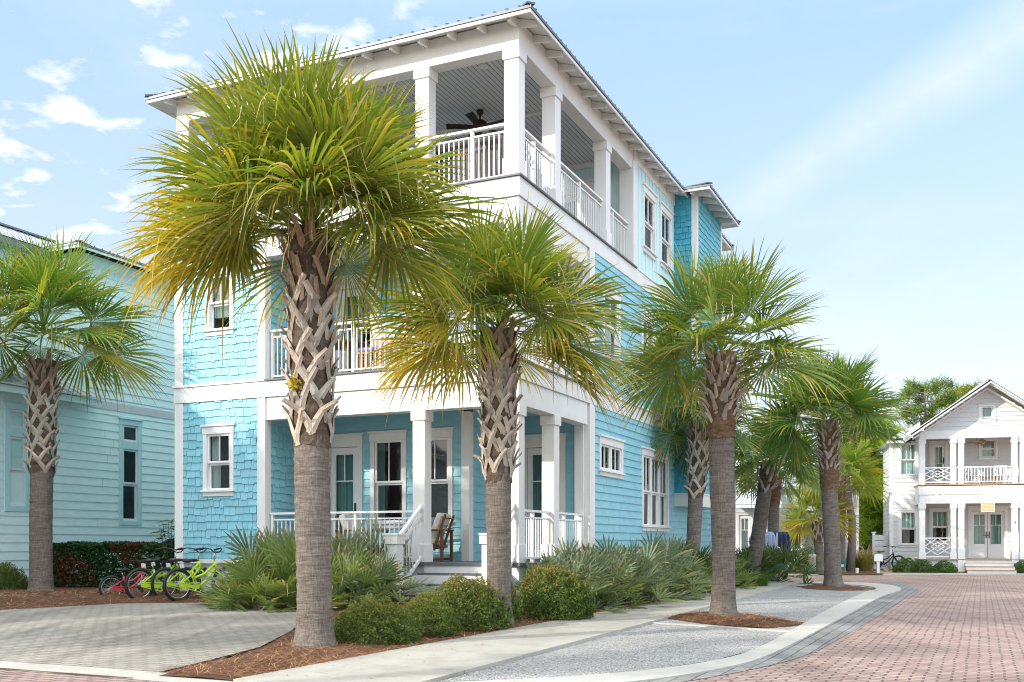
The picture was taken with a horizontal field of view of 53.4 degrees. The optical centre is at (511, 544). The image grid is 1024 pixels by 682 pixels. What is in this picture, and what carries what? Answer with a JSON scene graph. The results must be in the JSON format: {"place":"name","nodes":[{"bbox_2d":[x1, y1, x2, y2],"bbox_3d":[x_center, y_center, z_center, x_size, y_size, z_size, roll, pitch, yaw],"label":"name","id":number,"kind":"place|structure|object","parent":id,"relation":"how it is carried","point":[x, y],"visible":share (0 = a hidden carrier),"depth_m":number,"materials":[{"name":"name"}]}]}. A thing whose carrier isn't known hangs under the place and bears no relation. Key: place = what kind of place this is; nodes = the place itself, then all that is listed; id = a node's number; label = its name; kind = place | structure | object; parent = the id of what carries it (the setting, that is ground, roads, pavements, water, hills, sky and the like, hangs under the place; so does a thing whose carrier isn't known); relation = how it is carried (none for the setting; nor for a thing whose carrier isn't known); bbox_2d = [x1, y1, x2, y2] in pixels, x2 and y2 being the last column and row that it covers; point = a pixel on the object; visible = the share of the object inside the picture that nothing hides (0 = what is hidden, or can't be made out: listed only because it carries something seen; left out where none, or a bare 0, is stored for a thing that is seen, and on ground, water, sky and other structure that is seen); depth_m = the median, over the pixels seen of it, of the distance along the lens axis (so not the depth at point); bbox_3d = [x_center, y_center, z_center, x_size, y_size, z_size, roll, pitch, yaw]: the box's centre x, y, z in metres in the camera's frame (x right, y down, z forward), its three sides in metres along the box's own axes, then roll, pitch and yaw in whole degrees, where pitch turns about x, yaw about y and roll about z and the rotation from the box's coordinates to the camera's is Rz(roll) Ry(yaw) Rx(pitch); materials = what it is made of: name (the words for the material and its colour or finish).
{"place":"outdoors","nodes":[
{"label":"outdoors","id":0,"kind":"place"},
{"bbox_2d":[0,602,296,677],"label":"driveway","id":1,"kind":"structure","parent":0,"point":[153,637],"depth_m":13.46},
{"bbox_2d":[331,339,369,371],"bbox_3d":[-3.343,-3.696,20.591,0.920,0.742,0.920,0,0,25],"label":"chair","id":2,"kind":"object","parent":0,"point":[345,341],"visible":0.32,"depth_m":20.48,"materials":[{"name":"white wood"}]},
{"bbox_2d":[356,336,432,370],"bbox_3d":[-2.316,-3.769,20.192,1.500,0.845,0.694,0,0,25],"label":"patio bench","id":3,"kind":"object","parent":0,"point":[373,349],"visible":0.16,"depth_m":20.09,"materials":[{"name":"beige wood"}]},
{"bbox_2d":[0,584,803,679],"bbox_3d":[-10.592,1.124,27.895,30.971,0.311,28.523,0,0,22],"label":"mulch bed","id":4,"kind":"object","parent":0,"point":[70,598],"visible":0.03,"depth_m":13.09,"materials":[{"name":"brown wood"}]},
{"bbox_2d":[0,561,27,589],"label":"round shrub","id":5,"kind":"object","parent":4,"relation":"on","point":[15,580],"visible":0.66,"depth_m":22.36,"materials":[{"name":"green plant"}]},
{"bbox_2d":[0,226,171,590],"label":"palm tree","id":6,"kind":"object","parent":4,"relation":"on","point":[42,277],"visible":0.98,"depth_m":21.65,"materials":[{"name":"green plant"}]},
{"bbox_2d":[52,538,179,586],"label":"hedge","id":7,"kind":"object","parent":4,"relation":"on","point":[97,567],"visible":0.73,"depth_m":23.44,"materials":[{"name":"green plant"}]},
{"bbox_2d":[99,560,162,594],"bbox_3d":[-7.713,0.713,20.709,0.538,0.804,1.231,0,0,31],"label":"bicycle","id":8,"kind":"object","parent":4,"relation":"on","point":[121,588],"visible":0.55,"depth_m":20.55,"materials":[{"name":"red metal"}]},
{"bbox_2d":[136,547,179,590],"bbox_3d":[-7.471,0.584,22.380,0.710,1.061,1.625,0,0,14],"label":"bicycle","id":9,"kind":"object","parent":4,"relation":"on","point":[150,567],"visible":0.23,"depth_m":22.04,"materials":[{"name":"green metal"}]},
{"bbox_2d":[124,547,200,597],"bbox_3d":[-6.986,0.584,20.499,0.710,1.061,1.625,0,0,17],"label":"bicycle","id":10,"kind":"object","parent":4,"relation":"on","point":[144,584],"visible":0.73,"depth_m":20.21,"materials":[{"name":"green metal"}]},
{"bbox_2d":[150,519,178,588],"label":"oleander plant","id":11,"kind":"object","parent":4,"relation":"on","point":[165,543],"visible":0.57,"depth_m":22.54,"materials":[{"name":"green plant"}]},
{"bbox_2d":[150,547,206,595],"bbox_3d":[-6.638,0.584,20.897,0.710,1.061,1.625,0,0,15],"label":"bicycle","id":12,"kind":"object","parent":4,"relation":"on","point":[174,576],"visible":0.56,"depth_m":20.64,"materials":[{"name":"green metal"}]},
{"bbox_2d":[163,547,228,600],"bbox_3d":[-6.153,0.584,20.299,0.710,1.061,1.625,0,0,19],"label":"bicycle","id":13,"kind":"object","parent":4,"relation":"on","point":[189,584],"visible":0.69,"depth_m":20.04,"materials":[{"name":"green metal"}]},
{"bbox_2d":[194,565,282,609],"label":"palmetto shrub","id":14,"kind":"object","parent":4,"relation":"on","point":[213,592],"visible":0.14,"depth_m":17.98,"materials":[{"name":"green plant"}]},
{"bbox_2d":[198,540,296,608],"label":"palmetto shrub","id":15,"kind":"object","parent":4,"relation":"on","point":[214,590],"visible":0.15,"depth_m":17.88,"materials":[{"name":"green plant"}]},
{"bbox_2d":[207,561,296,611],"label":"palmetto shrub","id":16,"kind":"object","parent":4,"relation":"on","point":[253,587],"visible":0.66,"depth_m":17.13,"materials":[{"name":"green plant"}]},
{"bbox_2d":[191,524,352,605],"bbox_3d":[-4.479,0.661,19.251,3.174,2.167,2.808,0,0,-33],"label":"palmetto shrub","id":17,"kind":"object","parent":4,"relation":"on","point":[246,545],"visible":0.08,"depth_m":19.06,"materials":[{"name":"green plant"}]},
{"bbox_2d":[214,525,358,612],"bbox_3d":[-3.712,0.479,17.862,2.588,1.680,2.774,0,0,18],"label":"palmetto shrub","id":18,"kind":"object","parent":4,"relation":"on","point":[277,559],"visible":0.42,"depth_m":17.27,"materials":[{"name":"green plant"}]},
{"bbox_2d":[97,17,519,647],"bbox_3d":[-2.264,-2.211,12.025,4.799,7.003,4.714,0,0,0],"label":"palm tree","id":19,"kind":"object","parent":4,"relation":"on","point":[281,143],"visible":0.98,"depth_m":11.43,"materials":[{"name":"green plant"}]},
{"bbox_2d":[249,529,387,608],"bbox_3d":[-3.326,0.702,18.250,3.023,2.064,2.675,0,0,9],"label":"palmetto shrub","id":20,"kind":"object","parent":4,"relation":"on","point":[280,600],"visible":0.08,"depth_m":17.95,"materials":[{"name":"green plant"}]},
{"bbox_2d":[276,542,411,608],"bbox_3d":[-2.915,0.578,17.398,2.071,1.280,2.219,0,0,38],"label":"palmetto shrub","id":21,"kind":"object","parent":4,"relation":"on","point":[370,581],"visible":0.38,"depth_m":17.22,"materials":[{"name":"green plant"}]},
{"bbox_2d":[286,511,437,603],"bbox_3d":[-2.715,0.462,18.115,2.750,2.156,2.579,0,0,-43],"label":"palmetto shrub","id":22,"kind":"object","parent":4,"relation":"on","point":[336,547],"visible":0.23,"depth_m":17.97,"materials":[{"name":"green plant"}]},
{"bbox_2d":[333,596,421,645],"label":"round shrub","id":23,"kind":"object","parent":4,"relation":"on","point":[376,613],"visible":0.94,"depth_m":12.25,"materials":[{"name":"green plant"}]},
{"bbox_2d":[332,552,424,608],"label":"palmetto shrub","id":24,"kind":"object","parent":4,"relation":"on","point":[382,569],"visible":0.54,"depth_m":16.97,"materials":[{"name":"green plant"}]},
{"bbox_2d":[398,592,463,635],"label":"round shrub","id":25,"kind":"object","parent":4,"relation":"on","point":[442,619],"visible":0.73,"depth_m":13.32,"materials":[{"name":"green plant"}]},
{"bbox_2d":[145,1,740,600],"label":"beach house","id":26,"kind":"structure","parent":4,"relation":"on","point":[583,153],"depth_m":21.05,"materials":[{"name":"blue paint"}]},
{"bbox_2d":[200,423,235,496],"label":"window","id":27,"kind":"structure","parent":26,"relation":"in","point":[218,439],"depth_m":21.15,"materials":[{"name":"white paint"}]},
{"bbox_2d":[202,269,234,336],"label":"window","id":28,"kind":"structure","parent":26,"relation":"in","point":[214,318],"depth_m":21.12,"materials":[{"name":"white paint"}]},
{"bbox_2d":[335,514,388,552],"bbox_3d":[-3.087,-0.147,20.836,0.879,0.955,0.740,0,0,25],"label":"porch armchair","id":29,"kind":"object","parent":26,"relation":"on","point":[350,521],"visible":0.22,"depth_m":20.71,"materials":[{"name":"white fabric"}]},
{"bbox_2d":[367,429,408,528],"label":"window","id":30,"kind":"structure","parent":26,"relation":"in","point":[377,439],"depth_m":21.49,"materials":[{"name":"white paint"}]},
{"bbox_2d":[404,513,454,561],"bbox_3d":[-1.628,-0.147,20.135,0.879,0.955,0.740,0,0,13],"label":"porch armchair","id":31,"kind":"object","parent":26,"relation":"on","point":[439,529],"visible":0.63,"depth_m":19.81,"materials":[{"name":"brown wood"}]},
{"bbox_2d":[431,427,454,527],"bbox_3d":[-1.563,-1.365,20.967,0.940,2.050,0.303,0,0,25],"label":"window","id":32,"kind":"structure","parent":26,"relation":"in","point":[444,433],"depth_m":20.73,"materials":[{"name":"white paint"}]},
{"bbox_2d":[431,425,485,535],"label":"window","id":33,"kind":"structure","parent":26,"relation":"in","point":[438,491],"depth_m":21.44,"materials":[{"name":"glass"}]},
{"bbox_2d":[436,134,503,182],"bbox_3d":[-0.748,-7.127,19.533,1.720,0.941,0.869,0,0,25],"label":"wicker sofa","id":34,"kind":"object","parent":26,"relation":"on","point":[481,156],"visible":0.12,"depth_m":19.01,"materials":[{"name":"white wicker"}]},
{"bbox_2d":[446,109,503,136],"bbox_3d":[-0.697,-9.010,21.745,1.421,0.490,1.367,0,0,-17],"label":"ceiling fan","id":35,"kind":"object","parent":26,"relation":"hanging from","point":[475,120],"visible":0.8,"depth_m":21.62,"materials":[{"name":"brown metal"}]},
{"bbox_2d":[598,434,625,478],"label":"window","id":36,"kind":"structure","parent":26,"relation":"in","point":[610,452],"depth_m":22.74,"materials":[{"name":"white paint"}]},
{"bbox_2d":[602,282,622,361],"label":"window","id":37,"kind":"structure","parent":26,"relation":"in","point":[615,297],"depth_m":23.08,"materials":[{"name":"white paint"}]},
{"bbox_2d":[608,446,670,531],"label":"window","id":38,"kind":"structure","parent":26,"relation":"in","point":[655,487],"depth_m":26.07,"materials":[{"name":"white paint"}]},
{"bbox_2d":[641,309,655,380],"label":"window","id":39,"kind":"structure","parent":26,"relation":"in","point":[643,342],"depth_m":25.20,"materials":[{"name":"white paint"}]},
{"bbox_2d":[641,182,658,261],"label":"window","id":40,"kind":"structure","parent":26,"relation":"in","point":[649,197],"depth_m":25.59,"materials":[{"name":"white paint"}]},
{"bbox_2d":[659,201,674,274],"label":"window","id":41,"kind":"structure","parent":26,"relation":"in","point":[666,215],"depth_m":26.97,"materials":[{"name":"white paint"}]},
{"bbox_2d":[428,572,513,630],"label":"round shrub","id":42,"kind":"object","parent":4,"relation":"on","point":[477,594],"visible":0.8,"depth_m":14.40,"materials":[{"name":"green plant"}]},
{"bbox_2d":[338,189,648,624],"bbox_3d":[-0.268,-1.979,15.425,4.731,6.417,4.191,0,0,0],"label":"palm tree","id":43,"kind":"object","parent":4,"relation":"on","point":[497,354],"visible":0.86,"depth_m":15.02,"materials":[{"name":"green plant"}]},
{"bbox_2d":[474,578,522,620],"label":"round shrub","id":44,"kind":"object","parent":4,"relation":"on","point":[517,610],"visible":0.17,"depth_m":15.83,"materials":[{"name":"green plant"}]},
{"bbox_2d":[516,561,598,619],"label":"round shrub","id":45,"kind":"object","parent":4,"relation":"on","point":[570,599],"visible":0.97,"depth_m":16.46,"materials":[{"name":"green plant"}]},
{"bbox_2d":[514,550,624,612],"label":"palmetto shrub","id":46,"kind":"object","parent":4,"relation":"on","point":[555,561],"visible":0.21,"depth_m":18.16,"materials":[{"name":"green plant"}]},
{"bbox_2d":[543,536,635,610],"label":"palmetto shrub","id":47,"kind":"object","parent":4,"relation":"on","point":[601,573],"visible":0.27,"depth_m":19.06,"materials":[{"name":"green plant"}]},
{"bbox_2d":[583,554,649,608],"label":"palmetto shrub","id":48,"kind":"object","parent":4,"relation":"on","point":[629,591],"visible":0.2,"depth_m":19.36,"materials":[{"name":"green plant"}]},
{"bbox_2d":[566,532,683,603],"bbox_3d":[2.109,0.550,21.543,2.899,1.629,2.920,0,0,19],"label":"palmetto shrub","id":49,"kind":"object","parent":4,"relation":"on","point":[641,559],"visible":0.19,"depth_m":21.33,"materials":[{"name":"green plant"}]},
{"bbox_2d":[563,543,686,607],"bbox_3d":[1.739,0.844,20.253,2.872,1.783,2.541,0,0,-16],"label":"palmetto shrub","id":50,"kind":"object","parent":4,"relation":"on","point":[642,578],"visible":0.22,"depth_m":19.86,"materials":[{"name":"green plant"}]},
{"bbox_2d":[597,548,681,602],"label":"palmetto shrub","id":51,"kind":"object","parent":4,"relation":"on","point":[650,572],"visible":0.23,"depth_m":20.93,"materials":[{"name":"green plant"}]},
{"bbox_2d":[603,529,711,600],"bbox_3d":[2.917,0.487,22.691,3.191,1.780,3.167,0,0,-40],"label":"palmetto shrub","id":52,"kind":"object","parent":4,"relation":"on","point":[671,551],"visible":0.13,"depth_m":22.47,"materials":[{"name":"green plant"}]},
{"bbox_2d":[622,551,710,599],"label":"palmetto shrub","id":53,"kind":"object","parent":4,"relation":"on","point":[682,580],"visible":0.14,"depth_m":22.05,"materials":[{"name":"green plant"}]},
{"bbox_2d":[645,533,711,594],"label":"palmetto shrub","id":54,"kind":"object","parent":4,"relation":"on","point":[700,578],"visible":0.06,"depth_m":23.77,"materials":[{"name":"green plant"}]},
{"bbox_2d":[657,550,710,597],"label":"palmetto shrub","id":55,"kind":"object","parent":4,"relation":"on","point":[692,570],"visible":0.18,"depth_m":23.84,"materials":[{"name":"green plant"}]},
{"bbox_2d":[661,537,735,594],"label":"palmetto shrub","id":56,"kind":"object","parent":4,"relation":"on","point":[702,553],"visible":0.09,"depth_m":25.14,"materials":[{"name":"green plant"}]},
{"bbox_2d":[647,356,771,582],"bbox_3d":[4.775,-1.920,25.823,3.685,6.101,3.664,0,0,0],"label":"palm tree","id":57,"kind":"object","parent":4,"relation":"on","point":[697,460],"visible":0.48,"depth_m":25.77,"materials":[{"name":"green plant"}]},
{"bbox_2d":[704,552,760,589],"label":"palmetto shrub","id":58,"kind":"object","parent":4,"relation":"on","point":[745,585],"visible":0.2,"depth_m":28.07,"materials":[{"name":"green plant"}]},
{"bbox_2d":[735,552,763,585],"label":"palmetto shrub","id":59,"kind":"object","parent":4,"relation":"on","point":[749,559],"visible":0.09,"depth_m":29.71,"materials":[{"name":"green plant"}]},
{"bbox_2d":[736,570,773,585],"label":"grass","id":60,"kind":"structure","parent":4,"relation":"on","point":[765,578],"depth_m":29.71,"materials":[{"name":"green plant"}]},
{"bbox_2d":[735,544,793,581],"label":"palmetto shrub","id":61,"kind":"object","parent":4,"relation":"on","point":[763,563],"visible":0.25,"depth_m":32.49,"materials":[{"name":"green plant"}]},
{"bbox_2d":[734,409,820,573],"bbox_3d":[8.274,-1.648,32.492,4.365,5.757,4.121,0,0,0],"label":"palm tree","id":62,"kind":"object","parent":4,"relation":"on","point":[766,488],"visible":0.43,"depth_m":32.28,"materials":[{"name":"green plant"}]},
{"bbox_2d":[743,541,823,583],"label":"palmetto shrub","id":63,"kind":"object","parent":4,"relation":"on","point":[786,557],"visible":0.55,"depth_m":33.04,"materials":[{"name":"green plant"}]},
{"bbox_2d":[0,575,1023,681],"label":"road","id":64,"kind":"structure","parent":0,"point":[952,628],"depth_m":12.63,"materials":[{"name":"red brick"}]},
{"bbox_2d":[0,222,174,588],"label":"mint house","id":65,"kind":"structure","parent":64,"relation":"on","point":[114,479],"depth_m":25.24,"materials":[{"name":"paint"}]},
{"bbox_2d":[3,400,29,511],"bbox_3d":[-11.190,-1.988,23.019,0.125,2.475,0.740,0,0,25],"label":"window","id":66,"kind":"structure","parent":65,"relation":"in","point":[10,431],"depth_m":22.93,"materials":[{"name":"green paint"}]},
{"bbox_2d":[102,417,143,525],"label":"window","id":67,"kind":"structure","parent":65,"relation":"in","point":[130,430],"depth_m":26.29,"materials":[{"name":"white paint"}]},
{"bbox_2d":[0,581,900,681],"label":"kerb","id":68,"kind":"structure","parent":64,"relation":"on","point":[826,618],"depth_m":10.20,"materials":[{"name":"concrete"}]},
{"bbox_2d":[441,584,870,680],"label":"gravel strip","id":69,"kind":"object","parent":64,"relation":"on","point":[650,646],"visible":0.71,"depth_m":12.61,"materials":[{"name":"grey gravel"}]},
{"bbox_2d":[594,232,851,615],"bbox_3d":[3.458,-1.885,16.930,4.348,6.310,4.056,0,0,0],"label":"palm tree","id":70,"kind":"object","parent":69,"relation":"on","point":[730,294],"visible":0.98,"depth_m":16.70,"materials":[{"name":"green plant"}]},
{"bbox_2d":[668,612,803,627],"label":"straw island","id":71,"kind":"structure","parent":69,"relation":"on","point":[725,621],"depth_m":15.96,"materials":[{"name":"brown plant"}]},
{"bbox_2d":[651,585,882,631],"bbox_3d":[6.446,1.253,22.617,2.873,0.054,16.992,0,0,23],"label":"gravel edging","id":72,"kind":"object","parent":69,"relation":"on","point":[761,629],"visible":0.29,"depth_m":15.27,"materials":[{"name":"concrete"}]},
{"bbox_2d":[736,346,913,586],"bbox_3d":[9.000,-2.239,29.225,4.967,7.057,4.803,0,0,0],"label":"palm tree","id":73,"kind":"object","parent":69,"relation":"on","point":[862,400],"visible":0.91,"depth_m":29.00,"materials":[{"name":"green plant"}]},
{"bbox_2d":[797,584,875,590],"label":"straw island","id":74,"kind":"structure","parent":69,"relation":"on","point":[842,588],"depth_m":28.28,"materials":[{"name":"brown plant"}]},
{"bbox_2d":[750,532,790,579],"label":"hanging towels","id":75,"kind":"object","parent":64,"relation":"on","point":[777,538],"visible":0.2,"depth_m":34.98,"materials":[{"name":"blue fabric"}]},
{"bbox_2d":[736,431,821,577],"bbox_3d":[9.335,-1.465,35.981,3.970,5.390,3.788,0,0,33],"label":"palm tree","id":76,"kind":"object","parent":64,"relation":"on","point":[746,486],"visible":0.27,"depth_m":35.83,"materials":[{"name":"green plant"}]},
{"bbox_2d":[643,582,917,681],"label":"paver band","id":77,"kind":"object","parent":64,"relation":"on","point":[838,629],"visible":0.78,"depth_m":13.81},
{"bbox_2d":[777,574,1023,574],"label":"kerb","id":78,"kind":"structure","parent":64,"relation":"on","point":[923,574],"depth_m":42.00,"materials":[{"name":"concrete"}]},
{"bbox_2d":[0,0,1023,528],"label":"sky","id":79,"kind":"structure","parent":0,"point":[882,141],"materials":[{"name":"blue"}]},
{"bbox_2d":[233,581,800,681],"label":"sidewalk","id":80,"kind":"structure","parent":0,"point":[420,664],"depth_m":11.60,"materials":[{"name":"concrete"}]},
{"bbox_2d":[780,569,882,574],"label":"mulch bed","id":81,"kind":"object","parent":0,"point":[861,572],"visible":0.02,"depth_m":42.86,"materials":[{"name":"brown wood"}]},
{"bbox_2d":[788,535,823,572],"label":"leafy bush","id":82,"kind":"object","parent":81,"relation":"on","point":[805,551],"visible":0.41,"depth_m":43.62,"materials":[{"name":"green plant"}]},
{"bbox_2d":[779,482,863,572],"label":"palm tree","id":83,"kind":"object","parent":81,"relation":"on","point":[816,528],"visible":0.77,"depth_m":43.21,"materials":[{"name":"green plant"}]},
{"bbox_2d":[792,437,891,572],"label":"palm tree","id":84,"kind":"object","parent":81,"relation":"on","point":[861,465],"visible":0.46,"depth_m":43.36,"materials":[{"name":"green plant"}]},
{"bbox_2d":[831,368,884,570],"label":"palm tree","id":85,"kind":"object","parent":81,"relation":"on","point":[851,557],"visible":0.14,"depth_m":44.05,"materials":[{"name":"green plant"}]},
{"bbox_2d":[855,544,883,570],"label":"grass clump","id":86,"kind":"object","parent":81,"relation":"on","point":[864,561],"visible":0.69,"depth_m":44.32,"materials":[{"name":"green plant"}]},
{"bbox_2d":[875,570,1023,573],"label":"forecourt","id":87,"kind":"structure","parent":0,"point":[886,572],"depth_m":43.82,"materials":[{"name":"concrete"}]},
{"bbox_2d":[871,532,889,570],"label":"board fence","id":88,"kind":"object","parent":87,"relation":"on","point":[877,545],"visible":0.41,"depth_m":47.98,"materials":[{"name":"white paint"}]},
{"bbox_2d":[891,557,917,572],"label":"shrub","id":89,"kind":"object","parent":87,"relation":"on","point":[901,564],"visible":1,"depth_m":45.25,"materials":[{"name":"green plant"}]},
{"bbox_2d":[912,559,935,572],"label":"shrub","id":90,"kind":"object","parent":87,"relation":"on","point":[928,565],"visible":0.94,"depth_m":45.05,"materials":[{"name":"green plant"}]},
{"bbox_2d":[933,560,958,572],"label":"shrub","id":91,"kind":"object","parent":87,"relation":"on","point":[940,565],"visible":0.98,"depth_m":44.84,"materials":[{"name":"green plant"}]},
{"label":"ground","id":92,"kind":"structure","parent":0,"visible":0},
{"bbox_2d":[736,427,864,567],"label":"shuttered house","id":93,"kind":"structure","parent":92,"relation":"on","point":[744,515],"depth_m":44.98,"materials":[{"name":"white paint"}]},
{"bbox_2d":[782,512,803,551],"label":"window","id":94,"kind":"structure","parent":93,"relation":"in","point":[789,517],"depth_m":45.13,"materials":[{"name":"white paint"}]},
{"bbox_2d":[782,354,865,419],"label":"palm tree","id":95,"kind":"object","parent":92,"relation":"on","point":[810,411],"visible":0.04,"depth_m":57.70,"materials":[{"name":"green plant"}]},
{"bbox_2d":[839,408,908,563],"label":"pine tree","id":96,"kind":"object","parent":92,"relation":"on","point":[872,517],"visible":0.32,"depth_m":51.32,"materials":[{"name":"green plant"}]},
{"bbox_2d":[880,373,961,430],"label":"pine tree","id":97,"kind":"object","parent":92,"relation":"on","point":[928,413],"visible":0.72,"depth_m":61.59,"materials":[{"name":"green plant"}]},
{"bbox_2d":[877,378,1023,572],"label":"white house","id":98,"kind":"structure","parent":92,"relation":"on","point":[934,513],"depth_m":45.68,"materials":[{"name":"paint"}]},
{"bbox_2d":[894,438,918,477],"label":"window","id":99,"kind":"structure","parent":98,"relation":"in","point":[908,463],"depth_m":47.35,"materials":[{"name":"white paint"}]},
{"bbox_2d":[897,509,918,546],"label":"window","id":100,"kind":"structure","parent":98,"relation":"in","point":[908,519],"depth_m":47.35,"materials":[{"name":"white paint"}]},
{"bbox_2d":[928,508,949,543],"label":"window","id":101,"kind":"structure","parent":98,"relation":"in","point":[939,518],"depth_m":47.40,"materials":[{"name":"white paint"}]},
{"bbox_2d":[977,403,996,421],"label":"window","id":102,"kind":"structure","parent":98,"relation":"in","point":[987,411],"depth_m":45.09,"materials":[{"name":"white paint"}]},
{"bbox_2d":[978,438,998,459],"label":"window","id":103,"kind":"structure","parent":98,"relation":"in","point":[989,451],"depth_m":46.86,"materials":[{"name":"white paint"}]},
{"bbox_2d":[941,378,983,408],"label":"pine tree","id":104,"kind":"object","parent":92,"relation":"on","point":[965,390],"visible":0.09,"depth_m":65.07,"materials":[{"name":"green plant"}]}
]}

